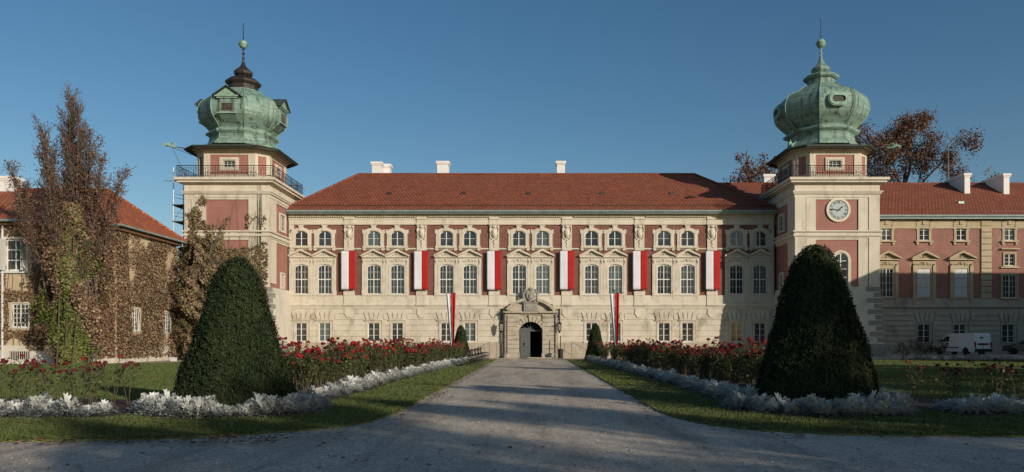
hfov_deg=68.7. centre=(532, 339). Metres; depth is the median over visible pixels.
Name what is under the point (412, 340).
rose bush
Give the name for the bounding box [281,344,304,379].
rose bush
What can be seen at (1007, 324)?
window
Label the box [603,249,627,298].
window
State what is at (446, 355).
rose bush
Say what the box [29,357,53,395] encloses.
rose bush
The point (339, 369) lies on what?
rose bush
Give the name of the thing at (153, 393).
silver ragwort
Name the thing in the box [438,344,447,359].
rose bush
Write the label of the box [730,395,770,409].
silver ragwort
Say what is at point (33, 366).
rose bush
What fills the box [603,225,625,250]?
window
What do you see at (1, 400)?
silver ragwort
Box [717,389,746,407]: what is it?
silver ragwort
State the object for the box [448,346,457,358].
rose bush
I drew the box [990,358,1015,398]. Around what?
rose bush
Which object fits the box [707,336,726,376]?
rose bush
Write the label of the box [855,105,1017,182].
plane tree
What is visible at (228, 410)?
silver ragwort
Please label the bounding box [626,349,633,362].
rose bush
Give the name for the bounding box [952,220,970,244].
window
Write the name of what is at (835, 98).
dome window
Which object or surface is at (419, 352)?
rose bush
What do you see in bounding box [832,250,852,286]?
window
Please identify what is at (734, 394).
silver ragwort
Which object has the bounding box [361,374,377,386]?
silver ragwort
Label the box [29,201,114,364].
ivy
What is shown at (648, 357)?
rose bush
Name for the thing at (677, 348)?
rose bush
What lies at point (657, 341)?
rose bush
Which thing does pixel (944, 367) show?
rose bush
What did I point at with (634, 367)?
silver ragwort
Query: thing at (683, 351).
rose bush
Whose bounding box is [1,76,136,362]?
columnar tree
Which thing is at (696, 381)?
silver ragwort
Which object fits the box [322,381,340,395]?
silver ragwort
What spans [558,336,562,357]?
litter bin
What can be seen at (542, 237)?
window
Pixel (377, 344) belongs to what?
rose bush
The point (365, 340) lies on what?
rose bush
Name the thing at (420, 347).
rose bush
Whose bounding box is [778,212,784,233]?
window
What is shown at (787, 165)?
window
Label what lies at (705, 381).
silver ragwort
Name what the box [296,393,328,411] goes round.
silver ragwort
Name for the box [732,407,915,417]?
flower bed soil
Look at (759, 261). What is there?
window
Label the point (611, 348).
rose bush
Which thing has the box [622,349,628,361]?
rose bush
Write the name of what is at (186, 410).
silver ragwort
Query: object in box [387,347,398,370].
rose bush
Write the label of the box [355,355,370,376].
rose bush
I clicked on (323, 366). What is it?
rose bush
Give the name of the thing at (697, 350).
rose bush
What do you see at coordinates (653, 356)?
rose bush
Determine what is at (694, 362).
rose bush
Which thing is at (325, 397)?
silver ragwort
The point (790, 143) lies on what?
dragon spout
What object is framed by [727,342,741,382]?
rose bush
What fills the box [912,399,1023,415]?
flower bed soil
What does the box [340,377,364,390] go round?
silver ragwort
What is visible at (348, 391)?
silver ragwort
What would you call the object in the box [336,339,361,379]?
rose bush
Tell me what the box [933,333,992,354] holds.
delivery van
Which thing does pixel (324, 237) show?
window
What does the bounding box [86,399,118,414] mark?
silver ragwort
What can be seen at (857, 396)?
silver ragwort
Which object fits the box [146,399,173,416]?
silver ragwort
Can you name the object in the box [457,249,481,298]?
window
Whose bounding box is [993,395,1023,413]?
silver ragwort
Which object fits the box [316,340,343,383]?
rose bush
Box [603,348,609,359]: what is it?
rose bush
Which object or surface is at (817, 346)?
clipped yew
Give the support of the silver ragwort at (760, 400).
on the flower bed soil at (741, 408)
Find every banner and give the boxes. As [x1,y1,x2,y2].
[340,250,356,290]
[413,250,431,291]
[486,250,508,293]
[559,250,575,290]
[632,250,647,289]
[705,250,726,293]
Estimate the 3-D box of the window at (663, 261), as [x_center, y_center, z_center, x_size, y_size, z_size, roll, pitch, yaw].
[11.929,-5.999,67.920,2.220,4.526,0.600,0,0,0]
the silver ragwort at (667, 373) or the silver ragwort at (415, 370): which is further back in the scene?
the silver ragwort at (415, 370)
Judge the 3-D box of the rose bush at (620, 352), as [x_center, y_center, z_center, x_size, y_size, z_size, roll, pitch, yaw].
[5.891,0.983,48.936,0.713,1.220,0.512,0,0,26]
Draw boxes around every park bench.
[466,349,478,366]
[470,349,481,364]
[473,348,484,363]
[476,348,486,361]
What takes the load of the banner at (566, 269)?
attached to the palace main block
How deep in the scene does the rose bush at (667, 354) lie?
33.42 m
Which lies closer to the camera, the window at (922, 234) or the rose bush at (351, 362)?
the rose bush at (351, 362)
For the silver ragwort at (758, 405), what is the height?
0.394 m
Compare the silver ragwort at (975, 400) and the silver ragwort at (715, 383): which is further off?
the silver ragwort at (715, 383)
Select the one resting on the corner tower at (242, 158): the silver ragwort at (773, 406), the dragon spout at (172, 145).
the dragon spout at (172, 145)
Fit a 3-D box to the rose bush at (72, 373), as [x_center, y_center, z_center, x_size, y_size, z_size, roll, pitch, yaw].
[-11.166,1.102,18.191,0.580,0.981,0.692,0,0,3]
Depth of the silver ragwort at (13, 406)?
15.35 m
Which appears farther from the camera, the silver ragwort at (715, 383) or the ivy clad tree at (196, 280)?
the ivy clad tree at (196, 280)
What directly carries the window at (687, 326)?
in the palace main block
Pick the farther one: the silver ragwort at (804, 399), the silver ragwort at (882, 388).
the silver ragwort at (882, 388)
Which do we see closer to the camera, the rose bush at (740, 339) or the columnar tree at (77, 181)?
the rose bush at (740, 339)
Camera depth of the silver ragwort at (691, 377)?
25.09 m
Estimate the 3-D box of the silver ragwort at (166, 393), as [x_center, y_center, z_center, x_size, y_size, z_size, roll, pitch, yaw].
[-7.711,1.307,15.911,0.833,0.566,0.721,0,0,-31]
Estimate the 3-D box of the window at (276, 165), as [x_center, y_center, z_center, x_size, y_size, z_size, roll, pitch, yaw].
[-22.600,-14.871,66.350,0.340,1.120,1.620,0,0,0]
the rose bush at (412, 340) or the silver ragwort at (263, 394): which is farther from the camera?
the rose bush at (412, 340)
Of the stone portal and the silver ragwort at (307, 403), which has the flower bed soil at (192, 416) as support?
the silver ragwort at (307, 403)
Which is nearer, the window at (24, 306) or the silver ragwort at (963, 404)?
the silver ragwort at (963, 404)
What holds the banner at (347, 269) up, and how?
attached to the palace main block
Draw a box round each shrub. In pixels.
[885,341,917,358]
[908,338,934,358]
[917,341,939,359]
[927,337,949,359]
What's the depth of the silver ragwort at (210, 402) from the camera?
15.31 m
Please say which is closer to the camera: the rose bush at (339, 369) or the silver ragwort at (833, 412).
the silver ragwort at (833, 412)
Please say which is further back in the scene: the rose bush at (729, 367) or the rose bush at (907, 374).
the rose bush at (729, 367)
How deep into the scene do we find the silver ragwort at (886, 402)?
15.66 m
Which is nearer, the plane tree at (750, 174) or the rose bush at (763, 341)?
the rose bush at (763, 341)
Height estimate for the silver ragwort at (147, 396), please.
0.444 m
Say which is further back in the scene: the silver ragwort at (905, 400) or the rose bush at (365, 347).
the rose bush at (365, 347)
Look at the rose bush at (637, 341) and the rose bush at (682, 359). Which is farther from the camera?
the rose bush at (637, 341)
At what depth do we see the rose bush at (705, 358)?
27.44 m
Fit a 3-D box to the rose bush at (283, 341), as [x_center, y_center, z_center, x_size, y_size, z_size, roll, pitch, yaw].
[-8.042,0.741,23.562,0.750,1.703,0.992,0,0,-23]
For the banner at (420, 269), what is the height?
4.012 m
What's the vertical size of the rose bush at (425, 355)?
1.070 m
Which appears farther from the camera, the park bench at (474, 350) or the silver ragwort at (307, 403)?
the park bench at (474, 350)
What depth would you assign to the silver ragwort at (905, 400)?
16.07 m
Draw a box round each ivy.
[0,225,179,360]
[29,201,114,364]
[176,186,267,357]
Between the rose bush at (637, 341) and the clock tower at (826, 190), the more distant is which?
the clock tower at (826, 190)
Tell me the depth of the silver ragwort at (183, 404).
15.09 m
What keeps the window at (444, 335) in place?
in the palace main block
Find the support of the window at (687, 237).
in the palace main block
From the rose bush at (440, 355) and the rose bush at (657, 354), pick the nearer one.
the rose bush at (657, 354)
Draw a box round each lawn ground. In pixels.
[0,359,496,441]
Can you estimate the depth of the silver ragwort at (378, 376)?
26.54 m
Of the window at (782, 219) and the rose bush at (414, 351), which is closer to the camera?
the rose bush at (414, 351)
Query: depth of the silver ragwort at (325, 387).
20.79 m
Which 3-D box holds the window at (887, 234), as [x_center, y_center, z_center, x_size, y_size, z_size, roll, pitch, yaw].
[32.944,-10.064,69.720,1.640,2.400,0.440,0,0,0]
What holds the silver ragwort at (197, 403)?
on the flower bed soil at (192, 416)
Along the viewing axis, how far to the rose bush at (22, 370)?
18.18 m
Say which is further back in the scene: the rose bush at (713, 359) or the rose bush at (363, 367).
the rose bush at (363, 367)
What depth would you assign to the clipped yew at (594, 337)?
59.81 m
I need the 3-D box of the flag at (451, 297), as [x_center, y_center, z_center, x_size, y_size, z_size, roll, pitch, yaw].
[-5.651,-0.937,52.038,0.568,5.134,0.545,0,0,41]
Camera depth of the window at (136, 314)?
55.80 m
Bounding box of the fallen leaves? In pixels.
[0,361,1023,471]
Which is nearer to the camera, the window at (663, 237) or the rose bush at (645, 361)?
the rose bush at (645, 361)
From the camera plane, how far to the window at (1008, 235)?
69.62 m
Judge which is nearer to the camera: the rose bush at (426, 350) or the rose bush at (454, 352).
the rose bush at (426, 350)
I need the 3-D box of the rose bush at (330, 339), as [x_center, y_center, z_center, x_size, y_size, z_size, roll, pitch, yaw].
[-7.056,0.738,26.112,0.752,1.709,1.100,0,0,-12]
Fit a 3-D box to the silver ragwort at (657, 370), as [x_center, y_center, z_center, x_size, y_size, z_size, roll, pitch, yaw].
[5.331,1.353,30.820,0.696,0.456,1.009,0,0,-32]
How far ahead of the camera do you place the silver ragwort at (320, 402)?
17.05 m
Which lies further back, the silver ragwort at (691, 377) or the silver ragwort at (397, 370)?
the silver ragwort at (397, 370)
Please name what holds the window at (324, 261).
in the palace main block
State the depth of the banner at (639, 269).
67.58 m
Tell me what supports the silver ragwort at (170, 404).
on the flower bed soil at (192, 416)
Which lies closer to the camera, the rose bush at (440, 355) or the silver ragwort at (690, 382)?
the silver ragwort at (690, 382)
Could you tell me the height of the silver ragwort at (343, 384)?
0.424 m
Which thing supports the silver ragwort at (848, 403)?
on the flower bed soil at (741, 408)
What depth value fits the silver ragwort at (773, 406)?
16.07 m
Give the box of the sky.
[0,0,1023,327]
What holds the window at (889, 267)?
in the palace right wing
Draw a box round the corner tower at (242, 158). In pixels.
[174,23,304,359]
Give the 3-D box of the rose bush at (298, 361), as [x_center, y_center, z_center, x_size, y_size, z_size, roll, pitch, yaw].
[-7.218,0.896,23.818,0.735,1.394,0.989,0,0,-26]
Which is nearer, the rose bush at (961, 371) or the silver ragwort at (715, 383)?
the rose bush at (961, 371)
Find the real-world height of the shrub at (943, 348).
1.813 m
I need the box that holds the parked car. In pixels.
[1002,340,1023,353]
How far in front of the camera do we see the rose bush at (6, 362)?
18.22 m
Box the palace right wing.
[719,173,1023,353]
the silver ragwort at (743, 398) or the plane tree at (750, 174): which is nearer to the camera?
the silver ragwort at (743, 398)
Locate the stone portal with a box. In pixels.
[503,287,557,357]
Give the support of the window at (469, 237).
in the palace main block
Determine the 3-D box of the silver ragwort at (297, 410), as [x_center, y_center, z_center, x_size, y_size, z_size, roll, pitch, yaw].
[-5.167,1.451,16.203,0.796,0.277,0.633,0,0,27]
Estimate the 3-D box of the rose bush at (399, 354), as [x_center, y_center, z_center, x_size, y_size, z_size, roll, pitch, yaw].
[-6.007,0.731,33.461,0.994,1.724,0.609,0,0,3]
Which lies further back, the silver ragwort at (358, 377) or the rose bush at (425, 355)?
the rose bush at (425, 355)
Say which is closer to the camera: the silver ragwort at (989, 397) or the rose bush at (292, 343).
the silver ragwort at (989, 397)
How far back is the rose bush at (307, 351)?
20.78 m
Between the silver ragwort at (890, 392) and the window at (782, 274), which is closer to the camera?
the silver ragwort at (890, 392)
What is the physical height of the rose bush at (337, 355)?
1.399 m
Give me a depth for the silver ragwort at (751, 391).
17.42 m
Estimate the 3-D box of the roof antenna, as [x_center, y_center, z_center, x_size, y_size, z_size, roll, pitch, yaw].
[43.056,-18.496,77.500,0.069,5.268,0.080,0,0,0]
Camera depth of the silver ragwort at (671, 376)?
27.84 m
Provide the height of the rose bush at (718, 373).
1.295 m
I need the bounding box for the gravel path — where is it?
[0,354,1023,471]
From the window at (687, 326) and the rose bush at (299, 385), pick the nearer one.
the rose bush at (299, 385)
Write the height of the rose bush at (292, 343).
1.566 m
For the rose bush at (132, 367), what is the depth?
18.34 m
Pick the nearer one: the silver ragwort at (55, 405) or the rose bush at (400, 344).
the silver ragwort at (55, 405)
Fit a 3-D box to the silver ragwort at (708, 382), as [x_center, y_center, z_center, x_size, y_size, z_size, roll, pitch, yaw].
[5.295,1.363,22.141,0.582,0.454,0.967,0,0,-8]
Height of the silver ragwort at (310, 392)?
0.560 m
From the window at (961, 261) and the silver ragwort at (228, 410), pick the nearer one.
the silver ragwort at (228, 410)
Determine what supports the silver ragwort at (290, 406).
on the flower bed soil at (192, 416)
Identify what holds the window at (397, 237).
in the palace main block
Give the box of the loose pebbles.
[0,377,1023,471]
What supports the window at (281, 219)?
in the corner tower at (242, 158)
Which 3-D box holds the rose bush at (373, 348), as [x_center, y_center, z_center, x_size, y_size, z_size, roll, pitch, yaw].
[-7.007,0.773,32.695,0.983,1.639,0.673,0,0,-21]
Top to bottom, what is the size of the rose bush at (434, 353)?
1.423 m
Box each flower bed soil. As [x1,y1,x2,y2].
[1,399,138,417]
[141,406,325,419]
[293,359,459,400]
[589,359,755,400]
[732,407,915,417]
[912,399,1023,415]
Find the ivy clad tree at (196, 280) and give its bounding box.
[169,219,234,357]
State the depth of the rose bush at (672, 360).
32.42 m
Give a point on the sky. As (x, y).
(477, 86)
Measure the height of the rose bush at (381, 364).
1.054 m
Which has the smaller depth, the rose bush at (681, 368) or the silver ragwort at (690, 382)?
the silver ragwort at (690, 382)
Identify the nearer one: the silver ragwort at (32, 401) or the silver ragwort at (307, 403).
the silver ragwort at (32, 401)
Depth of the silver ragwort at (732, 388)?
19.72 m
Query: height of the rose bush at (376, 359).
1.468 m
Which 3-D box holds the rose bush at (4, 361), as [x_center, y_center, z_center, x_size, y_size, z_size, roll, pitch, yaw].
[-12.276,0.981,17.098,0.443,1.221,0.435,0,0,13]
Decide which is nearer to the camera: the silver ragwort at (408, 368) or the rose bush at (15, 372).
the rose bush at (15, 372)
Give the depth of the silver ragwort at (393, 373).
29.31 m
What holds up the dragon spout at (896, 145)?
attached to the clock tower at (826, 190)
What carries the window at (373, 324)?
in the palace main block
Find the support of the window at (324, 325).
in the palace main block
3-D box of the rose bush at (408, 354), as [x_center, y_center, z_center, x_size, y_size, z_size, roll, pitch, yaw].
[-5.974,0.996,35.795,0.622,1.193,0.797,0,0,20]
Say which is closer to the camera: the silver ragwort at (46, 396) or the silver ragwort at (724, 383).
the silver ragwort at (46, 396)
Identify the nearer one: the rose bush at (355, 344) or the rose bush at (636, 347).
the rose bush at (355, 344)
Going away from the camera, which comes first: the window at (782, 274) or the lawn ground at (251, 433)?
the lawn ground at (251, 433)
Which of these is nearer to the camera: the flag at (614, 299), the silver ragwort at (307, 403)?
the silver ragwort at (307, 403)
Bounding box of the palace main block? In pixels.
[285,161,778,357]
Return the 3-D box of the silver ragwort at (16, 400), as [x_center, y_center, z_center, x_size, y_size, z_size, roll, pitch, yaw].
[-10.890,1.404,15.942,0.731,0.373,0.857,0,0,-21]
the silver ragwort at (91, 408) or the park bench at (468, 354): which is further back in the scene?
the park bench at (468, 354)
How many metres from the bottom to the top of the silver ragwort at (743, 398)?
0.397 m
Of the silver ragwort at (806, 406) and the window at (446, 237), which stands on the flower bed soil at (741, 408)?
the silver ragwort at (806, 406)
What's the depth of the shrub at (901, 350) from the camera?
60.45 m
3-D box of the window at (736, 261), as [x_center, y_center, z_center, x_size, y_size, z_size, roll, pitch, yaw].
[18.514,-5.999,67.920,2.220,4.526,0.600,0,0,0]
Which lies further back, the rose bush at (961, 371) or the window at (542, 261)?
the window at (542, 261)
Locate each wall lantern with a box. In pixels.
[498,308,503,332]
[557,309,561,332]
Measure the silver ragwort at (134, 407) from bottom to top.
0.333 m
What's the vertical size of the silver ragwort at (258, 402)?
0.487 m
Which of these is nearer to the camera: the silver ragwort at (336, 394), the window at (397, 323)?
the silver ragwort at (336, 394)
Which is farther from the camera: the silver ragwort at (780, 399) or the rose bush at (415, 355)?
the rose bush at (415, 355)
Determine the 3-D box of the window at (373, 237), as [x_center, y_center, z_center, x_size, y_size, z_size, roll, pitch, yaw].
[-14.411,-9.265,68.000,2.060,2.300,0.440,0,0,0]
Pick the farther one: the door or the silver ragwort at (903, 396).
the door
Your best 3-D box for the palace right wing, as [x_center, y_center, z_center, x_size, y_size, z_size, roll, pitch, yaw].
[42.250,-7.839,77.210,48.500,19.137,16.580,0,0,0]
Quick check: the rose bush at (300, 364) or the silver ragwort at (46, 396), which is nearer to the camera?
the silver ragwort at (46, 396)
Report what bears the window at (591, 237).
in the palace main block
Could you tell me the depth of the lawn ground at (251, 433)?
15.21 m
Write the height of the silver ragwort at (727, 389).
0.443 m
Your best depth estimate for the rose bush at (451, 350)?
50.86 m
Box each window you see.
[0,237,29,272]
[10,302,29,328]
[131,308,140,331]
[162,311,170,333]
[219,157,238,170]
[275,164,281,177]
[279,212,285,233]
[280,272,284,289]
[288,249,312,298]
[290,225,312,250]
[291,312,310,342]
[311,249,336,298]
[313,225,335,250]
[315,312,333,342]
[361,249,385,298]
[362,225,384,250]
[364,312,382,342]
[385,249,409,298]
[386,225,408,250]
[387,312,406,342]
[434,249,457,298]
[435,225,457,250]
[436,312,455,342]
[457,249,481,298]
[458,225,480,250]
[460,312,478,342]
[506,249,530,298]
[507,225,529,250]
[530,249,554,298]
[531,225,553,250]
[579,249,603,298]
[580,225,602,250]
[582,312,600,342]
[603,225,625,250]
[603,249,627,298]
[605,312,624,342]
[652,225,674,250]
[652,249,676,298]
[654,312,673,342]
[675,249,699,298]
[676,225,698,250]
[678,312,696,342]
[724,249,748,298]
[725,225,747,250]
[727,312,745,342]
[748,225,771,250]
[748,249,772,298]
[750,312,769,342]
[773,105,782,119]
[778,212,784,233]
[779,272,783,289]
[782,164,789,178]
[825,157,844,170]
[827,92,848,105]
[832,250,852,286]
[880,220,895,244]
[880,250,901,303]
[910,250,939,303]
[914,313,933,342]
[915,220,933,244]
[948,250,976,303]
[950,313,969,333]
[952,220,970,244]
[998,313,1018,342]
[1000,220,1018,244]
[1000,248,1019,267]
[1000,273,1020,298]
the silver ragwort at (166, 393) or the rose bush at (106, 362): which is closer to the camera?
the silver ragwort at (166, 393)
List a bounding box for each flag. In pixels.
[446,290,455,358]
[609,290,619,359]
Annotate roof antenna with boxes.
[948,136,948,178]
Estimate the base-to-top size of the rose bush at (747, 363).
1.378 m
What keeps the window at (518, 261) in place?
in the palace main block
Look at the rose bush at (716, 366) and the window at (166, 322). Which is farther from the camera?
the window at (166, 322)
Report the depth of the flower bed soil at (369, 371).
26.65 m
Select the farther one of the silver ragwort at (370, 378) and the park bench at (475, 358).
the park bench at (475, 358)
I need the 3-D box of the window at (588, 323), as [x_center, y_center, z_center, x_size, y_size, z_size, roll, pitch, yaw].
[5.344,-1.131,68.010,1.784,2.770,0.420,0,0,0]
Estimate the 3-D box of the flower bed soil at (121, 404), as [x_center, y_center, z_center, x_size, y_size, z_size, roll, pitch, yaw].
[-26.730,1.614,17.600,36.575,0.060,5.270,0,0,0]
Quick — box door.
[519,331,529,356]
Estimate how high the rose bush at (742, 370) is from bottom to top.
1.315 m
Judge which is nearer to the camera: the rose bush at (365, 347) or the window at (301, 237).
the rose bush at (365, 347)
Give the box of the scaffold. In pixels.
[164,167,183,254]
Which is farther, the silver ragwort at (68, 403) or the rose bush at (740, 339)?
the rose bush at (740, 339)
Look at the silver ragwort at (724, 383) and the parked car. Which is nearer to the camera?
the silver ragwort at (724, 383)
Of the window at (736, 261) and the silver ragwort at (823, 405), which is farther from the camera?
the window at (736, 261)
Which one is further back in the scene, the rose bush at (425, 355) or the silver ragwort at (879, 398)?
the rose bush at (425, 355)
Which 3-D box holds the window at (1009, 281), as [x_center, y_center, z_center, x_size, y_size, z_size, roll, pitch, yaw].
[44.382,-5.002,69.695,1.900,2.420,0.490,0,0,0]
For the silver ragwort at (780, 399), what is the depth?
16.02 m
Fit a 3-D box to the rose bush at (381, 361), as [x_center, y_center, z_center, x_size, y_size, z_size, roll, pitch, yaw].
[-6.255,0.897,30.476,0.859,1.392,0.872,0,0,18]
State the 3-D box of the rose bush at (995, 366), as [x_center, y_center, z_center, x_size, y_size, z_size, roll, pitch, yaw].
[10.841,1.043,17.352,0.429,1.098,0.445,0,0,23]
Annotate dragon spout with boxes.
[162,141,190,175]
[788,139,796,162]
[873,143,900,149]
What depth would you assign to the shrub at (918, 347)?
60.35 m
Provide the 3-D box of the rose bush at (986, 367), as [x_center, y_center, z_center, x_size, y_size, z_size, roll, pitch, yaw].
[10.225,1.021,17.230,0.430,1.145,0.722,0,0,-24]
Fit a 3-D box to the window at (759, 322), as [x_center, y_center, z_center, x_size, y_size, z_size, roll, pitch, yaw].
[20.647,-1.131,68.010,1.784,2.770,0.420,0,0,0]
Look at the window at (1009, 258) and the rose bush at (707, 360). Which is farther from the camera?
the window at (1009, 258)
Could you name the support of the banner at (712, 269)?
attached to the palace main block
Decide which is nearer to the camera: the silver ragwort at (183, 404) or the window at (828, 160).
the silver ragwort at (183, 404)
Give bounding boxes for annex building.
[0,176,186,363]
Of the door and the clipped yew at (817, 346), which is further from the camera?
the door
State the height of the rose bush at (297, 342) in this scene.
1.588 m
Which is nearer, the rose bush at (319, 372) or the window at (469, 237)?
the rose bush at (319, 372)
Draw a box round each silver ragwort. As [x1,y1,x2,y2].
[0,398,15,416]
[0,401,31,417]
[6,398,27,414]
[11,395,53,417]
[14,391,54,415]
[19,401,69,418]
[39,399,75,414]
[46,392,90,417]
[69,402,109,418]
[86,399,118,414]
[124,398,146,413]
[126,396,183,416]
[129,393,162,413]
[130,394,160,414]
[131,392,163,408]
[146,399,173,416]
[150,389,177,414]
[153,397,191,417]
[161,395,202,418]
[167,396,210,417]
[182,396,212,418]
[187,394,228,416]
[200,403,233,418]
[212,404,240,416]
[219,403,267,417]
[226,402,265,417]
[234,393,284,416]
[250,394,295,415]
[252,392,278,414]
[266,398,306,414]
[271,393,311,413]
[280,402,304,413]
[290,399,325,413]
[293,386,320,399]
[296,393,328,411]
[306,385,325,395]
[306,393,330,408]
[317,391,337,407]
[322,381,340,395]
[323,383,351,395]
[323,388,341,398]
[324,386,342,396]
[336,379,355,393]
[338,386,352,393]
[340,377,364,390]
[341,382,362,391]
[343,375,360,385]
[355,375,369,389]
[357,377,375,388]
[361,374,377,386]
[366,370,386,383]
[384,369,397,379]
[388,367,403,378]
[402,367,414,375]
[409,365,418,374]
[426,361,438,369]
[627,365,639,371]
[642,367,655,375]
[653,368,665,378]
[662,368,677,380]
[665,372,679,381]
[671,373,682,382]
[677,375,699,386]
[683,379,699,387]
[686,379,697,389]
[693,378,710,390]
[702,379,713,393]
[702,380,721,394]
[711,381,735,397]
[714,383,742,398]
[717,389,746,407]
[718,385,744,399]
[724,391,751,408]
[725,392,753,409]
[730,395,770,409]
[731,384,759,407]
[742,394,777,411]
[747,393,773,411]
[755,402,783,413]
[763,392,793,414]
[780,399,805,415]
[782,393,829,415]
[793,394,822,414]
[799,396,841,415]
[801,398,838,417]
[818,399,860,415]
[825,396,868,416]
[837,392,878,415]
[843,399,878,416]
[852,403,896,416]
[856,390,890,414]
[871,398,898,415]
[873,392,901,413]
[877,402,912,415]
[878,386,891,393]
[888,398,916,414]
[889,391,914,408]
[891,392,924,412]
[893,396,913,413]
[926,397,966,411]
[949,397,983,413]
[958,393,993,413]
[979,394,1020,413]
[981,392,1006,411]
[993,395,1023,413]
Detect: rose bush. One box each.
[0,354,28,400]
[0,357,8,398]
[0,360,8,380]
[5,365,37,402]
[21,357,49,396]
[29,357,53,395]
[33,360,55,398]
[34,363,73,400]
[53,362,98,407]
[54,366,84,399]
[75,357,108,404]
[85,363,110,404]
[91,354,131,404]
[115,361,140,404]
[279,337,289,352]
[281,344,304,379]
[285,341,305,389]
[289,357,310,389]
[290,351,325,390]
[291,340,315,387]
[292,347,311,389]
[294,347,320,389]
[305,354,335,387]
[306,349,334,387]
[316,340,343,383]
[317,356,344,382]
[317,357,340,387]
[323,337,340,381]
[330,346,344,384]
[334,350,354,380]
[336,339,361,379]
[342,341,362,377]
[345,354,356,375]
[350,343,370,376]
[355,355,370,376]
[361,337,373,373]
[362,339,379,371]
[364,343,380,372]
[366,341,388,371]
[367,345,387,371]
[371,353,388,371]
[379,346,396,371]
[381,340,390,363]
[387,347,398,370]
[389,342,407,367]
[390,337,408,369]
[401,349,413,366]
[404,349,416,365]
[406,338,415,347]
[411,345,423,362]
[411,349,421,366]
[413,342,423,366]
[417,350,431,363]
[421,347,432,363]
[426,343,436,362]
[433,345,439,362]
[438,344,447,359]
[442,344,450,358]
[448,344,454,359]
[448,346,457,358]
[454,344,462,357]
[596,342,603,357]
[599,343,607,357]
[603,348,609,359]
[607,342,616,358]
[614,342,623,359]
[618,346,626,362]
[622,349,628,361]
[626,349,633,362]
[628,339,640,365]
[629,344,640,364]
[632,343,646,365]
[636,340,647,365]
[638,346,651,366]
[644,345,652,368]
[648,346,660,367]
[651,344,667,371]
[652,340,661,367]
[652,347,665,369]
[655,341,672,370]
[660,348,676,370]
[666,344,681,372]
[668,339,683,374]
[673,350,688,374]
[677,344,689,374]
[681,347,696,374]
[682,348,697,376]
[685,349,698,374]
[688,348,707,376]
[695,353,709,378]
[696,341,716,378]
[704,352,725,379]
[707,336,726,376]
[708,351,727,381]
[710,354,727,380]
[714,347,737,383]
[721,352,736,383]
[726,342,749,386]
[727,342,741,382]
[729,337,761,387]
[736,352,748,388]
[737,348,758,388]
[738,337,766,381]
[745,351,763,385]
[902,360,927,402]
[931,362,949,402]
[942,367,961,408]
[946,363,965,398]
[963,360,994,398]
[979,363,1008,394]
[989,362,1011,394]
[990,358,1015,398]
[1003,366,1023,401]
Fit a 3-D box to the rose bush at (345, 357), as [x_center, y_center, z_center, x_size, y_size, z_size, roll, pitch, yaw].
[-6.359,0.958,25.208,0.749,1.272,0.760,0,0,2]
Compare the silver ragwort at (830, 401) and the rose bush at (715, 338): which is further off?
the rose bush at (715, 338)
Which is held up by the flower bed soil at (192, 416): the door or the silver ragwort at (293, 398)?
the silver ragwort at (293, 398)
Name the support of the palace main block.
on the ground
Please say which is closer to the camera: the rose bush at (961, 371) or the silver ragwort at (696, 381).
the rose bush at (961, 371)
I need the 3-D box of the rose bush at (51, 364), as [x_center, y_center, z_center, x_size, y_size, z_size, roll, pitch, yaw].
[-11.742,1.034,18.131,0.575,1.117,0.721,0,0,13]
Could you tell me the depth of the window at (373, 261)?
67.93 m
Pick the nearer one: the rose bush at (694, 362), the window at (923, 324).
the rose bush at (694, 362)
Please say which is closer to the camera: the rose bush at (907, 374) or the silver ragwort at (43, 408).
the silver ragwort at (43, 408)
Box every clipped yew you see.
[170,256,297,414]
[453,325,470,358]
[584,324,605,359]
[755,243,880,413]
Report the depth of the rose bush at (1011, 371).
17.39 m
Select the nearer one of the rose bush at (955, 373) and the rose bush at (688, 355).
the rose bush at (955, 373)
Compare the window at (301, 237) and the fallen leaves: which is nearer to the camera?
the fallen leaves
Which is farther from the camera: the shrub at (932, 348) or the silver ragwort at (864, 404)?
the shrub at (932, 348)
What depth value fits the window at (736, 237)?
67.91 m
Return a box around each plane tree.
[723,151,777,182]
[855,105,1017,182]
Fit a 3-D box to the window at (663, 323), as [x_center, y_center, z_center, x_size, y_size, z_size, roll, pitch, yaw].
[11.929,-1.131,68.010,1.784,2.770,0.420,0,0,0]
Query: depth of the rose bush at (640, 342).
40.28 m
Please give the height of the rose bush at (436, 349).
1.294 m
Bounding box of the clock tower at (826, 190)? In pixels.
[760,20,889,356]
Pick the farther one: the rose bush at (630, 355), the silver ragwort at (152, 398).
the rose bush at (630, 355)
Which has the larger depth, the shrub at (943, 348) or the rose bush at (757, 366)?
the shrub at (943, 348)
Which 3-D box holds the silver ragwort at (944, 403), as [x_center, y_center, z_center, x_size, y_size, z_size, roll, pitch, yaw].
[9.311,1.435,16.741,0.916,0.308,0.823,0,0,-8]
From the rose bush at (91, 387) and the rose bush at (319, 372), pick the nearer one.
the rose bush at (91, 387)
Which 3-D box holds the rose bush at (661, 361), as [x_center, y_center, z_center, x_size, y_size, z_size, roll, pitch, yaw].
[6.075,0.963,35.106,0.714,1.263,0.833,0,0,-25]
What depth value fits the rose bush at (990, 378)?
18.62 m
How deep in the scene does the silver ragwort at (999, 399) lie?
16.13 m
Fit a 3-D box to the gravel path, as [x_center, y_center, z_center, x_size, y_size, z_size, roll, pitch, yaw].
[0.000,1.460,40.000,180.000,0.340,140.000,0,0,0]
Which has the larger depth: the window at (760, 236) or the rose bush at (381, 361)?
the window at (760, 236)
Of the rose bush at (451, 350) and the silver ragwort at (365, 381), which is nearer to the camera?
the silver ragwort at (365, 381)

